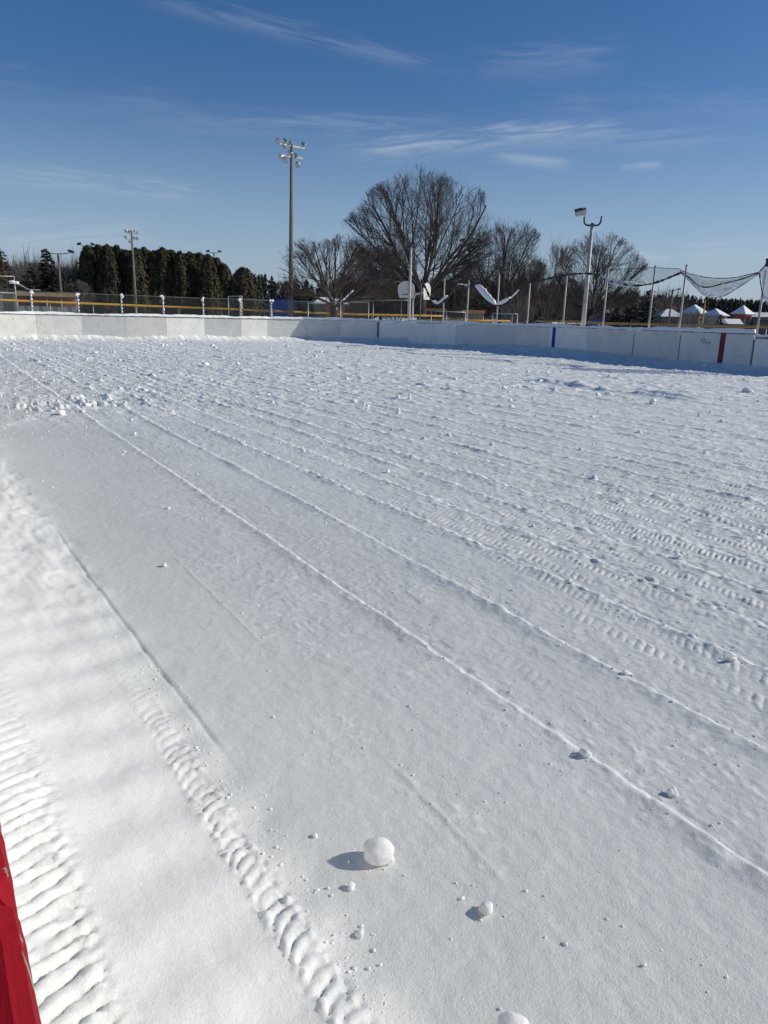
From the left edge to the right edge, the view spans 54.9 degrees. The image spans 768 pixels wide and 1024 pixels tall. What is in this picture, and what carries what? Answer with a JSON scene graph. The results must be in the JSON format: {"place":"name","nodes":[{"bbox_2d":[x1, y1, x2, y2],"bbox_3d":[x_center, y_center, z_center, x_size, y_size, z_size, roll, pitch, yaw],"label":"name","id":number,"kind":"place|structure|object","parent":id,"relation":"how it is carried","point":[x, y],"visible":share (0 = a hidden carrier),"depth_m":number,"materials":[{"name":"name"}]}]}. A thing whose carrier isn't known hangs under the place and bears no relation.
{"place":"outdoors","nodes":[
{"label":"outdoors","id":0,"kind":"place"},
{"bbox_2d":[125,316,599,326],"bbox_3d":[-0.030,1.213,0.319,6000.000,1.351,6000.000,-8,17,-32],"label":"snow field","id":1,"kind":"structure","parent":0,"point":[396,319],"depth_m":657.62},
{"bbox_2d":[0,255,13,291],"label":"cedar tree","id":2,"kind":"object","parent":1,"relation":"on","point":[3,272],"visible":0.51,"depth_m":108.87,"materials":[{"name":"green plant"}]},
{"bbox_2d":[0,292,16,311],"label":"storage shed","id":3,"kind":"structure","parent":1,"relation":"on","point":[6,295],"depth_m":82.02,"materials":[{"name":"grey"}]},
{"bbox_2d":[0,248,19,290],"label":"spruce tree","id":4,"kind":"object","parent":1,"relation":"on","point":[7,266],"visible":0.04,"depth_m":119.60,"materials":[{"name":"green plant"}]},
{"bbox_2d":[4,265,31,289],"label":"bare tree","id":5,"kind":"object","parent":1,"relation":"on","point":[19,274],"visible":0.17,"depth_m":129.00,"materials":[{"name":"brown plant"}]},
{"bbox_2d":[0,276,39,311],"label":"backstop","id":6,"kind":"object","parent":1,"relation":"on","point":[14,282],"visible":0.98,"depth_m":67.32,"materials":[{"name":"grey"}]},
{"bbox_2d":[0,823,40,1023],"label":"boards","id":7,"kind":"object","parent":1,"relation":"on","point":[18,1003],"visible":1,"depth_m":0.45,"materials":[{"name":"red paint"}]},
{"bbox_2d":[18,266,40,291],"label":"spruce tree","id":8,"kind":"object","parent":1,"relation":"on","point":[32,275],"visible":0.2,"depth_m":110.93,"materials":[{"name":"green plant"}]},
{"bbox_2d":[13,260,47,288],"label":"bare tree","id":9,"kind":"object","parent":1,"relation":"on","point":[32,264],"visible":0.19,"depth_m":133.28,"materials":[{"name":"brown plant"}]},
{"bbox_2d":[2,246,79,284],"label":"wood","id":10,"kind":"object","parent":1,"relation":"on","point":[15,263],"visible":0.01,"depth_m":178.71,"materials":[{"name":"plant"}]},
{"bbox_2d":[16,291,77,315],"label":"dugout","id":11,"kind":"object","parent":1,"relation":"on","point":[42,298],"visible":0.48,"depth_m":80.86,"materials":[{"name":"red brick"}]},
{"bbox_2d":[34,251,65,296],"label":"spruce tree","id":12,"kind":"object","parent":1,"relation":"on","point":[49,281],"visible":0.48,"depth_m":106.21,"materials":[{"name":"green plant"}]},
{"bbox_2d":[41,249,74,291],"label":"field light","id":13,"kind":"object","parent":1,"relation":"on","point":[59,273],"visible":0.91,"depth_m":104.93,"materials":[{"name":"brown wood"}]},
{"bbox_2d":[56,265,79,290],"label":"bare tree","id":14,"kind":"object","parent":1,"relation":"on","point":[63,270],"visible":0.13,"depth_m":130.53,"materials":[{"name":"brown plant"}]},
{"bbox_2d":[58,271,85,312],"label":"spruce tree","id":15,"kind":"object","parent":1,"relation":"on","point":[66,287],"visible":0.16,"depth_m":119.20,"materials":[{"name":"green plant"}]},
{"bbox_2d":[68,279,96,309],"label":"bare tree","id":16,"kind":"object","parent":1,"relation":"on","point":[85,290],"visible":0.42,"depth_m":125.26,"materials":[{"name":"grey plant"}]},
{"bbox_2d":[76,244,99,313],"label":"cedar tree","id":17,"kind":"object","parent":1,"relation":"on","point":[88,268],"visible":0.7,"depth_m":128.74,"materials":[{"name":"green plant"}]},
{"bbox_2d":[90,244,109,313],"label":"cedar tree","id":18,"kind":"object","parent":1,"relation":"on","point":[96,248],"visible":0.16,"depth_m":130.24,"materials":[{"name":"green plant"}]},
{"bbox_2d":[95,243,125,313],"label":"cedar tree","id":19,"kind":"object","parent":1,"relation":"on","point":[109,279],"visible":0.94,"depth_m":128.26,"materials":[{"name":"green plant"}]},
{"bbox_2d":[113,244,121,273],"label":"cedar tree","id":20,"kind":"object","parent":1,"relation":"on","point":[117,250],"visible":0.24,"depth_m":131.07,"materials":[{"name":"green plant"}]},
{"bbox_2d":[115,249,131,313],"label":"cedar tree","id":21,"kind":"object","parent":1,"relation":"on","point":[124,255],"visible":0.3,"depth_m":130.85,"materials":[{"name":"green plant"}]},
{"bbox_2d":[124,229,138,313],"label":"floodlight pole","id":22,"kind":"object","parent":1,"relation":"on","point":[132,249],"visible":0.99,"depth_m":106.31,"materials":[{"name":"metal"}]},
{"bbox_2d":[0,311,267,336],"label":"end boards","id":23,"kind":"object","parent":1,"relation":"on","point":[19,323],"visible":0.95,"depth_m":43.87,"materials":[{"name":"white paint"}]},
{"bbox_2d":[0,288,273,324],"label":"chain link fence","id":24,"kind":"object","parent":1,"relation":"on","point":[121,296],"visible":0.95,"depth_m":43.91,"materials":[{"name":"grey"}]},
{"bbox_2d":[123,247,152,313],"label":"cedar tree","id":25,"kind":"object","parent":1,"relation":"on","point":[141,275],"visible":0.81,"depth_m":129.94,"materials":[{"name":"green plant"}]},
{"bbox_2d":[146,250,168,313],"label":"cedar tree","id":26,"kind":"object","parent":1,"relation":"on","point":[151,258],"visible":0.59,"depth_m":131.43,"materials":[{"name":"green plant"}]},
{"bbox_2d":[151,246,173,314],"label":"cedar tree","id":27,"kind":"object","parent":1,"relation":"on","point":[163,267],"visible":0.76,"depth_m":131.71,"materials":[{"name":"green plant"}]},
{"bbox_2d":[169,250,196,314],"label":"cedar tree","id":28,"kind":"object","parent":1,"relation":"on","point":[181,286],"visible":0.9,"depth_m":132.31,"materials":[{"name":"green plant"}]},
{"bbox_2d":[185,251,199,313],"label":"cedar tree","id":29,"kind":"object","parent":1,"relation":"on","point":[191,260],"visible":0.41,"depth_m":134.21,"materials":[{"name":"green plant"}]},
{"bbox_2d":[194,252,204,302],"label":"cedar tree","id":30,"kind":"object","parent":1,"relation":"on","point":[199,256],"visible":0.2,"depth_m":134.97,"materials":[{"name":"green plant"}]},
{"bbox_2d":[195,254,223,315],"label":"cedar tree","id":31,"kind":"object","parent":1,"relation":"on","point":[209,285],"visible":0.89,"depth_m":133.00,"materials":[{"name":"green plant"}]},
{"bbox_2d":[0,299,441,323],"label":"chain link fence","id":32,"kind":"object","parent":1,"relation":"on","point":[178,307],"visible":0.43,"depth_m":57.07,"materials":[{"name":"grey"}]},
{"bbox_2d":[217,263,231,314],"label":"cedar tree","id":33,"kind":"object","parent":1,"relation":"on","point":[224,272],"visible":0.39,"depth_m":135.41,"materials":[{"name":"green plant"}]},
{"bbox_2d":[228,296,242,316],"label":"chain link fence","id":34,"kind":"object","parent":1,"relation":"on","point":[229,297],"visible":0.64,"depth_m":66.14,"materials":[{"name":"grey"}]},
{"bbox_2d":[223,266,265,316],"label":"cedar tree","id":35,"kind":"object","parent":1,"relation":"on","point":[243,283],"visible":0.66,"depth_m":119.12,"materials":[{"name":"green plant"}]},
{"bbox_2d":[269,299,295,319],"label":"shipping container","id":36,"kind":"object","parent":1,"relation":"on","point":[278,305],"visible":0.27,"depth_m":78.34,"materials":[{"name":"metal"}]},
{"bbox_2d":[275,138,306,319],"bbox_3d":[-7.204,-21.369,58.134,2.649,14.495,0.489,-10,19,-37],"label":"floodlight pole","id":37,"kind":"object","parent":1,"relation":"on","point":[297,165],"visible":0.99,"depth_m":57.18,"materials":[{"name":"metal"}]},
{"bbox_2d":[284,281,314,314],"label":"bare tree","id":38,"kind":"object","parent":1,"relation":"on","point":[303,299],"visible":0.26,"depth_m":113.93,"materials":[{"name":"brown plant"}]},
{"bbox_2d":[293,288,311,323],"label":"spruce tree","id":39,"kind":"object","parent":1,"relation":"on","point":[300,304],"visible":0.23,"depth_m":114.42,"materials":[{"name":"green plant"}]},
{"bbox_2d":[299,291,315,324],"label":"spruce tree","id":40,"kind":"object","parent":1,"relation":"on","point":[311,299],"visible":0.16,"depth_m":112.74,"materials":[{"name":"green plant"}]},
{"bbox_2d":[253,273,374,321],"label":"mixed wood","id":41,"kind":"object","parent":1,"relation":"on","point":[271,289],"visible":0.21,"depth_m":188.76,"materials":[{"name":"plant"}]},
{"bbox_2d":[272,300,368,325],"bbox_3d":[-4.425,-13.511,52.340,7.840,2.861,0.070,-8,17,-32],"label":"chain link fence","id":42,"kind":"object","parent":1,"relation":"on","point":[308,305],"visible":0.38,"depth_m":52.14,"materials":[{"name":"grey"}]},
{"bbox_2d":[309,297,349,320],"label":"pavilion","id":43,"kind":"structure","parent":1,"relation":"on","point":[325,308],"depth_m":94.36,"materials":[{"name":"white brick"}]},
{"bbox_2d":[277,233,395,320],"bbox_3d":[-3.976,-18.194,59.446,9.770,8.288,9.679,-8,17,-32],"label":"bare tree","id":44,"kind":"object","parent":1,"relation":"on","point":[341,283],"visible":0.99,"depth_m":58.15,"materials":[{"name":"brown plant"}]},
{"bbox_2d":[337,267,392,317],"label":"bare tree","id":45,"kind":"object","parent":1,"relation":"on","point":[366,295],"visible":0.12,"depth_m":100.17,"materials":[{"name":"brown plant"}]},
{"bbox_2d":[336,242,408,318],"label":"bare tree","id":46,"kind":"object","parent":1,"relation":"on","point":[367,288],"visible":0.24,"depth_m":78.45,"materials":[{"name":"grey plant"}]},
{"bbox_2d":[341,300,407,322],"bbox_3d":[-0.809,-16.671,63.823,5.834,3.297,0.160,1,15,-1],"label":"chain link fence","id":47,"kind":"object","parent":1,"relation":"on","point":[372,311],"visible":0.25,"depth_m":63.59,"materials":[{"name":"grey"}]},
{"bbox_2d":[357,251,403,319],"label":"bare tree","id":48,"kind":"object","parent":1,"relation":"on","point":[395,308],"visible":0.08,"depth_m":106.95,"materials":[{"name":"grey plant"}]},
{"bbox_2d":[374,282,417,320],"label":"bare tree","id":49,"kind":"object","parent":1,"relation":"on","point":[394,306],"visible":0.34,"depth_m":95.73,"materials":[{"name":"grey plant"}]},
{"bbox_2d":[398,281,414,319],"bbox_3d":[1.533,-13.601,50.386,1.221,4.073,1.221,-6,16,-25],"label":"basketball hoop","id":50,"kind":"object","parent":1,"relation":"on","point":[403,289],"visible":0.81,"depth_m":49.80,"materials":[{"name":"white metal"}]},
{"bbox_2d":[405,241,417,322],"bbox_3d":[1.721,-14.631,49.425,0.864,6.564,0.230,0,15,-4],"label":"arm lamp pole","id":51,"kind":"object","parent":1,"relation":"on","point":[409,290],"visible":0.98,"depth_m":49.19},
{"bbox_2d":[341,163,500,319],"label":"bare tree","id":52,"kind":"object","parent":1,"relation":"on","point":[434,227],"visible":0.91,"depth_m":71.69,"materials":[{"name":"brown plant"}]},
{"bbox_2d":[412,283,433,319],"bbox_3d":[2.677,-13.630,50.725,1.221,4.010,1.221,-3,15,-17],"label":"basketball hoop","id":53,"kind":"object","parent":1,"relation":"on","point":[425,295],"visible":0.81,"depth_m":50.47,"materials":[{"name":"white metal"}]},
{"bbox_2d":[411,276,457,316],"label":"bare tree","id":54,"kind":"object","parent":1,"relation":"on","point":[445,306],"visible":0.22,"depth_m":99.50,"materials":[{"name":"grey plant"}]},
{"bbox_2d":[426,308,446,323],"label":"dugout","id":55,"kind":"object","parent":1,"relation":"on","point":[428,311],"visible":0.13,"depth_m":79.88,"materials":[{"name":"brown brick"}]},
{"bbox_2d":[430,310,465,324],"bbox_3d":[5.319,-15.565,61.845,2.934,2.455,0.115,3,15,4],"label":"chain link fence","id":56,"kind":"object","parent":1,"relation":"on","point":[446,315],"visible":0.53,"depth_m":61.60,"materials":[{"name":"grey"}]},
{"bbox_2d":[436,279,475,318],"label":"bare tree","id":57,"kind":"object","parent":1,"relation":"on","point":[462,308],"visible":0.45,"depth_m":93.99,"materials":[{"name":"grey plant"}]},
{"bbox_2d":[426,319,509,325],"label":"chain link fence","id":58,"kind":"object","parent":1,"relation":"on","point":[479,321],"visible":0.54,"depth_m":66.17,"materials":[{"name":"grey"}]},
{"bbox_2d":[466,277,469,324],"bbox_3d":[4.681,-11.170,41.656,0.105,3.966,0.100,-8,17,-32],"label":"net post","id":59,"kind":"object","parent":1,"relation":"on","point":[467,301],"visible":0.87,"depth_m":41.44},
{"bbox_2d":[420,271,474,305],"bbox_3d":[3.606,-12.954,42.948,0.312,1.960,5.127,-8,17,-32],"label":"looped net","id":60,"kind":"object","parent":59,"relation":"hanging from","point":[445,298],"visible":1,"depth_m":43.01,"materials":[{"name":"fabric"}]},
{"bbox_2d":[443,257,506,313],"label":"bare tree","id":61,"kind":"object","parent":1,"relation":"on","point":[490,276],"visible":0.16,"depth_m":102.38,"materials":[{"name":"grey plant"}]},
{"bbox_2d":[457,279,507,319],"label":"bare tree","id":62,"kind":"object","parent":1,"relation":"on","point":[479,298],"visible":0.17,"depth_m":98.26,"materials":[{"name":"grey plant"}]},
{"bbox_2d":[496,274,499,322],"bbox_3d":[6.051,-10.620,39.590,0.105,4.021,0.100,-8,17,-32],"label":"net post","id":63,"kind":"object","parent":1,"relation":"on","point":[497,297],"visible":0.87,"depth_m":39.34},
{"bbox_2d":[474,283,525,305],"bbox_3d":[6.067,-11.568,39.294,0.240,1.259,4.178,-8,17,-32],"label":"snow laden net","id":64,"kind":"object","parent":63,"relation":"hanging from","point":[485,294],"visible":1,"depth_m":39.64,"materials":[{"name":"snow"}]},
{"bbox_2d":[339,274,662,322],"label":"thicket","id":65,"kind":"object","parent":1,"relation":"on","point":[490,316],"visible":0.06,"depth_m":167.03,"materials":[{"name":"plant"}]},
{"bbox_2d":[459,217,547,325],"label":"bare tree","id":66,"kind":"object","parent":1,"relation":"on","point":[502,267],"visible":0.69,"depth_m":78.18,"materials":[{"name":"grey plant"}]},
{"bbox_2d":[491,313,517,322],"bbox_3d":[9.960,-15.274,61.345,2.120,2.365,0.105,4,15,8],"label":"chain link fence","id":67,"kind":"object","parent":1,"relation":"on","point":[511,317],"visible":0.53,"depth_m":61.10,"materials":[{"name":"grey"}]},
{"bbox_2d":[485,256,548,322],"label":"bare tree","id":68,"kind":"object","parent":1,"relation":"on","point":[515,282],"visible":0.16,"depth_m":99.84,"materials":[{"name":"grey plant"}]},
{"bbox_2d":[267,316,767,365],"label":"side boards","id":69,"kind":"object","parent":1,"relation":"on","point":[720,345],"visible":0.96,"depth_m":35.53,"materials":[{"name":"white paint"}]},
{"bbox_2d":[489,288,546,326],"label":"bare shrub","id":70,"kind":"object","parent":1,"relation":"on","point":[522,309],"visible":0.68,"depth_m":70.10,"materials":[{"name":"plant"}]},
{"bbox_2d":[511,269,558,319],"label":"bare tree","id":71,"kind":"object","parent":1,"relation":"on","point":[540,288],"visible":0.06,"depth_m":108.34,"materials":[{"name":"grey plant"}]},
{"bbox_2d":[515,236,579,322],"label":"bare tree","id":72,"kind":"object","parent":1,"relation":"on","point":[552,289],"visible":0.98,"depth_m":73.96,"materials":[{"name":"grey plant"}]},
{"bbox_2d":[537,292,578,320],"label":"bare tree","id":73,"kind":"object","parent":1,"relation":"on","point":[569,313],"visible":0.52,"depth_m":97.11,"materials":[{"name":"brown plant"}]},
{"bbox_2d":[562,275,567,327],"bbox_3d":[8.661,-9.429,35.686,0.105,3.829,0.100,-8,17,-32],"label":"net post","id":74,"kind":"object","parent":1,"relation":"on","point":[564,299],"visible":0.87,"depth_m":35.45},
{"bbox_2d":[554,277,594,319],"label":"bare tree","id":75,"kind":"object","parent":1,"relation":"on","point":[579,315],"visible":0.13,"depth_m":111.06,"materials":[{"name":"grey plant"}]},
{"bbox_2d":[574,206,602,326],"bbox_3d":[9.433,-10.860,35.162,1.316,6.899,0.448,4,15,8],"label":"arm lamp pole","id":76,"kind":"object","parent":1,"relation":"on","point":[581,211],"visible":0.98,"depth_m":34.88,"materials":[{"name":"metal"}]},
{"bbox_2d":[546,231,647,328],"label":"bare tree","id":77,"kind":"object","parent":1,"relation":"on","point":[622,301],"visible":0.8,"depth_m":80.99,"materials":[{"name":"brown plant"}]},
{"bbox_2d":[602,267,608,325],"bbox_3d":[10.001,-8.989,33.643,0.105,4.082,0.100,-8,17,-32],"label":"net post","id":78,"kind":"object","parent":1,"relation":"on","point":[605,297],"visible":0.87,"depth_m":33.44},
{"bbox_2d":[526,267,680,287],"bbox_3d":[9.646,-10.647,33.833,0.249,0.825,9.004,-8,17,-32],"label":"bundled net","id":79,"kind":"object","parent":78,"relation":"hanging from","point":[623,283],"visible":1,"depth_m":32.22,"materials":[{"name":"fabric"}]},
{"bbox_2d":[602,303,624,329],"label":"spruce tree","id":80,"kind":"object","parent":1,"relation":"on","point":[615,318],"visible":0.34,"depth_m":105.07,"materials":[{"name":"green plant"}]},
{"bbox_2d":[604,293,630,321],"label":"bare tree","id":81,"kind":"object","parent":1,"relation":"on","point":[614,315],"visible":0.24,"depth_m":110.07,"materials":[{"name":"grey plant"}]},
{"bbox_2d":[616,290,642,329],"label":"spruce tree","id":82,"kind":"object","parent":1,"relation":"on","point":[630,317],"visible":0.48,"depth_m":102.62,"materials":[{"name":"green plant"}]},
{"bbox_2d":[631,290,660,330],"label":"spruce tree","id":83,"kind":"object","parent":1,"relation":"on","point":[647,309],"visible":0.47,"depth_m":100.20,"materials":[{"name":"green plant"}]},
{"bbox_2d":[535,320,767,334],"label":"chain link fence","id":84,"kind":"object","parent":1,"relation":"on","point":[571,322],"visible":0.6,"depth_m":54.74,"materials":[{"name":"grey"}]},
{"bbox_2d":[647,265,655,330],"bbox_3d":[11.361,-8.403,31.599,0.105,4.053,0.100,-8,17,-32],"label":"net post","id":85,"kind":"object","parent":1,"relation":"on","point":[651,297],"visible":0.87,"depth_m":31.38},
{"bbox_2d":[640,284,691,313],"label":"bare wood","id":86,"kind":"object","parent":1,"relation":"on","point":[663,304],"visible":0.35,"depth_m":231.15,"materials":[{"name":"plant"}]},
{"bbox_2d":[678,265,687,331],"bbox_3d":[12.180,-8.045,30.372,0.105,4.025,0.100,-8,17,-32],"label":"net post","id":87,"kind":"object","parent":1,"relation":"on","point":[683,292],"visible":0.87,"depth_m":30.16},
{"bbox_2d":[680,270,758,297],"bbox_3d":[12.958,-8.946,28.903,0.345,1.146,3.463,-8,17,-32],"label":"sagging net","id":88,"kind":"object","parent":87,"relation":"hanging from","point":[726,289],"visible":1,"depth_m":28.85,"materials":[{"name":"grey"}]},
{"bbox_2d":[663,304,716,332],"bbox_3d":[22.926,-14.131,55.737,4.015,3.316,4.157,9,16,26],"label":"bare shrub","id":89,"kind":"object","parent":1,"relation":"on","point":[689,321],"visible":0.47,"depth_m":55.65,"materials":[{"name":"plant"}]},
{"bbox_2d":[640,294,767,318],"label":"conifer wood","id":90,"kind":"object","parent":1,"relation":"on","point":[726,306],"visible":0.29,"depth_m":244.39,"materials":[{"name":"plant"}]},
{"bbox_2d":[721,319,743,333],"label":"garage","id":91,"kind":"structure","parent":1,"relation":"on","point":[732,321],"depth_m":131.54,"materials":[{"name":"white"}]},
{"bbox_2d":[730,305,755,333],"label":"house","id":92,"kind":"structure","parent":1,"relation":"on","point":[744,314],"depth_m":143.56,"materials":[{"name":"red"}]},
{"bbox_2d":[750,312,767,334],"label":"house","id":93,"kind":"structure","parent":1,"relation":"on","point":[763,319],"depth_m":144.76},
{"bbox_2d":[755,271,766,338],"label":"net post","id":94,"kind":"object","parent":1,"relation":"on","point":[759,314],"visible":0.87,"depth_m":27.53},
{"bbox_2d":[0,335,767,1023],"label":"rink snow","id":95,"kind":"structure","parent":0,"point":[148,877],"depth_m":3.50,"materials":[{"name":"snow"}]},
{"bbox_2d":[363,837,393,865],"bbox_3d":[-0.017,1.081,2.352,0.094,0.090,0.086,-8,17,-32],"label":"snow chunk","id":96,"kind":"object","parent":95,"relation":"on","point":[378,851],"visible":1,"depth_m":2.33,"materials":[{"name":"snow"}]},
{"bbox_2d":[478,901,492,915],"bbox_3d":[0.295,1.159,2.155,0.042,0.037,0.053,3,15,8],"label":"snow chunk","id":97,"kind":"object","parent":95,"relation":"on","point":[485,908],"visible":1,"depth_m":2.15,"materials":[{"name":"snow"}]},
{"bbox_2d":[496,1011,528,1023],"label":"snow chunk","id":98,"kind":"object","parent":95,"relation":"on","point":[509,1017],"visible":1,"depth_m":1.77,"materials":[{"name":"snow"}]},
{"bbox_2d":[579,748,591,757],"bbox_3d":[0.804,0.961,2.954,0.038,0.036,0.052,-4,16,-20],"label":"snow chunk","id":99,"kind":"object","parent":95,"relation":"on","point":[584,753],"visible":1,"depth_m":2.94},
{"bbox_2d":[666,786,678,796],"bbox_3d":[1.066,1.035,2.730,0.039,0.029,0.036,-4,16,-19],"label":"snow chunk","id":100,"kind":"object","parent":95,"relation":"on","point":[672,792],"visible":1,"depth_m":2.72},
{"bbox_2d":[0,0,767,319],"label":"sky","id":101,"kind":"structure","parent":0,"point":[162,120],"materials":[{"name":"blue"}]},
{"bbox_2d":[462,310,484,324],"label":"dugout","id":102,"kind":"object","parent":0,"point":[472,314],"visible":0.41,"depth_m":75.64,"materials":[{"name":"grey"}]},
{"bbox_2d":[654,306,679,331],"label":"house","id":103,"kind":"structure","parent":0,"point":[663,319],"depth_m":170.13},
{"bbox_2d":[679,305,706,332],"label":"house","id":104,"kind":"structure","parent":0,"point":[694,308],"depth_m":159.80,"materials":[{"name":"beige"}]},
{"bbox_2d":[703,309,729,332],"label":"house","id":105,"kind":"structure","parent":0,"point":[715,312],"depth_m":154.36,"materials":[{"name":"beige"}]},
{"bbox_3d":[15.333,-6.805,25.610,0.105,4.202,0.100,-8,17,-32],"label":"net post","id":106,"kind":"object","parent":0,"visible":0},
{"bbox_2d":[759,258,767,306],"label":"draped net","id":107,"kind":"object","parent":106,"relation":"hanging from","point":[765,298],"visible":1,"depth_m":27.21,"materials":[{"name":"grey"}]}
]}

